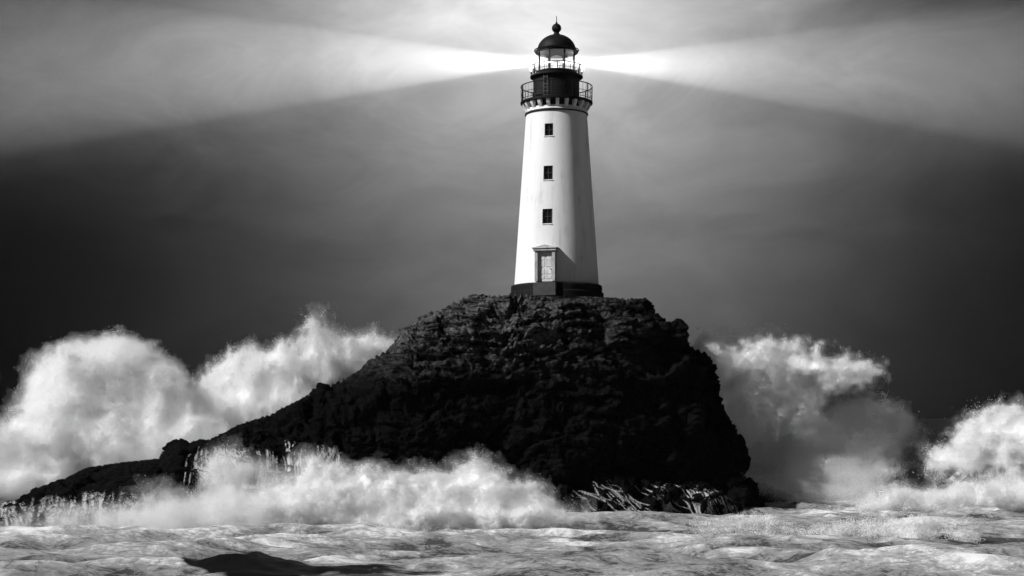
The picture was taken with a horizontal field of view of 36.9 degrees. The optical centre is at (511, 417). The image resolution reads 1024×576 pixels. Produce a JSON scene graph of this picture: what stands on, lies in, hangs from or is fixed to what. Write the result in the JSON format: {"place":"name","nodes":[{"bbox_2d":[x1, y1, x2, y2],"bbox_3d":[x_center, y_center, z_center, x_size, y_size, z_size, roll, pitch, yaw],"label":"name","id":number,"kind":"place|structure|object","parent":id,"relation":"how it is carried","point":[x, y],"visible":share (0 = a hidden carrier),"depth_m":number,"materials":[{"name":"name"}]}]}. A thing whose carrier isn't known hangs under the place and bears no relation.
{"place":"outdoors","nodes":[
{"label":"outdoors","id":0,"kind":"place"},
{"bbox_2d":[0,419,1023,575],"bbox_3d":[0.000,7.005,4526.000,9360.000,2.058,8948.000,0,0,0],"label":"water","id":1,"kind":"structure","parent":0,"point":[635,543],"depth_m":81.63,"materials":[{"name":"grey liquid"}]},
{"bbox_2d":[0,419,86,498],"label":"spray burst","id":2,"kind":"object","parent":1,"relation":"on","point":[16,475],"visible":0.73,"depth_m":116.46,"materials":[{"name":"white liquid"}]},
{"bbox_2d":[2,326,229,486],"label":"spray burst","id":3,"kind":"object","parent":1,"relation":"on","point":[109,403],"visible":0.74,"depth_m":119.88,"materials":[{"name":"white liquid"}]},
{"bbox_2d":[0,444,312,528],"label":"breaker","id":4,"kind":"object","parent":1,"relation":"on","point":[220,514],"visible":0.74,"depth_m":95.32,"materials":[{"name":"white liquid"}]},
{"bbox_2d":[0,292,795,527],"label":"rock island","id":5,"kind":"object","parent":1,"relation":"in","point":[567,397],"visible":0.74,"depth_m":108.50,"materials":[{"name":"black stone"}]},
{"bbox_2d":[0,492,145,526],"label":"water cascade","id":6,"kind":"object","parent":5,"relation":"on","point":[47,520],"visible":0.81,"depth_m":97.06,"materials":[{"name":"white liquid"}]},
{"bbox_2d":[161,438,188,452],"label":"boulder","id":7,"kind":"object","parent":5,"relation":"on","point":[168,444],"visible":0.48,"depth_m":105.88,"materials":[{"name":"black stone"}]},
{"bbox_2d":[183,447,280,500],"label":"water cascade","id":8,"kind":"object","parent":5,"relation":"on","point":[235,463],"visible":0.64,"depth_m":101.54,"materials":[{"name":"white liquid"}]},
{"bbox_2d":[189,308,393,428],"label":"spray burst","id":9,"kind":"object","parent":5,"relation":"on","point":[250,386],"visible":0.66,"depth_m":122.86,"materials":[{"name":"white liquid"}]},
{"bbox_2d":[283,440,339,482],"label":"water cascade","id":10,"kind":"object","parent":5,"relation":"on","point":[289,456],"visible":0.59,"depth_m":103.65,"materials":[{"name":"white liquid"}]},
{"bbox_2d":[316,382,330,390],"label":"boulder","id":11,"kind":"object","parent":5,"relation":"on","point":[326,386],"visible":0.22,"depth_m":111.27,"materials":[{"name":"black stone"}]},
{"bbox_2d":[508,482,603,511],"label":"water cascade","id":12,"kind":"object","parent":5,"relation":"on","point":[529,483],"visible":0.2,"depth_m":105.97,"materials":[{"name":"grey liquid"}]},
{"bbox_2d":[509,16,603,298],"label":"lighthouse","id":13,"kind":"object","parent":5,"relation":"on","point":[556,254],"visible":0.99,"depth_m":117.70,"materials":[{"name":"white paint"}]},
{"bbox_2d":[538,253,551,281],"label":"door","id":14,"kind":"structure","parent":13,"relation":"in","point":[544,260],"depth_m":116.63,"materials":[{"name":"white paint"}]},
{"bbox_2d":[542,209,551,224],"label":"window","id":15,"kind":"structure","parent":13,"relation":"in","point":[547,213],"depth_m":117.34,"materials":[{"name":"black glass"}]},
{"bbox_2d":[543,166,552,180],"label":"window","id":16,"kind":"structure","parent":13,"relation":"in","point":[548,170],"depth_m":117.57,"materials":[{"name":"black glass"}]},
{"bbox_2d":[544,123,553,136],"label":"window","id":17,"kind":"structure","parent":13,"relation":"in","point":[548,127],"depth_m":117.77,"materials":[{"name":"black glass"}]},
{"bbox_2d":[639,298,650,307],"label":"boulder","id":18,"kind":"object","parent":5,"relation":"on","point":[648,305],"visible":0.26,"depth_m":119.14,"materials":[{"name":"black stone"}]},
{"bbox_2d":[594,480,737,513],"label":"water cascade","id":19,"kind":"object","parent":5,"relation":"on","point":[696,509],"visible":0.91,"depth_m":108.69,"materials":[{"name":"grey liquid"}]},
{"bbox_2d":[671,318,687,325],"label":"boulder","id":20,"kind":"object","parent":5,"relation":"on","point":[678,320],"visible":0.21,"depth_m":120.11,"materials":[{"name":"black stone"}]},
{"bbox_2d":[691,326,885,451],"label":"spray burst","id":21,"kind":"object","parent":5,"relation":"on","point":[779,392],"visible":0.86,"depth_m":124.38,"materials":[{"name":"white liquid"}]},
{"bbox_2d":[204,448,598,530],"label":"breaker","id":22,"kind":"object","parent":1,"relation":"on","point":[476,495],"visible":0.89,"depth_m":96.98,"materials":[{"name":"white liquid"}]},
{"bbox_2d":[687,509,905,537],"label":"foam line","id":23,"kind":"object","parent":1,"relation":"on","point":[846,529],"visible":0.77,"depth_m":90.83,"materials":[{"name":"white liquid"}]},
{"bbox_2d":[742,430,918,507],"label":"spray burst","id":24,"kind":"object","parent":1,"relation":"on","point":[811,468],"visible":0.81,"depth_m":123.77,"materials":[{"name":"grey liquid"}]},
{"bbox_2d":[751,391,932,488],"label":"spray burst","id":25,"kind":"object","parent":1,"relation":"on","point":[853,432],"visible":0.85,"depth_m":127.53,"materials":[{"name":"grey liquid"}]},
{"bbox_2d":[866,513,986,542],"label":"foam curl","id":26,"kind":"object","parent":1,"relation":"on","point":[909,531],"visible":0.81,"depth_m":87.66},
{"bbox_2d":[845,461,1023,512],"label":"wave wash","id":27,"kind":"object","parent":1,"relation":"on","point":[1009,499],"visible":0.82,"depth_m":110.73,"materials":[{"name":"white liquid"}]},
{"bbox_2d":[919,396,1023,498],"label":"breaking wave","id":28,"kind":"object","parent":1,"relation":"on","point":[995,442],"visible":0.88,"depth_m":115.99,"materials":[{"name":"white liquid"}]},
{"bbox_2d":[0,0,1023,418],"label":"sky","id":29,"kind":"structure","parent":0,"point":[189,177],"materials":[{"name":"grey"}]}
]}

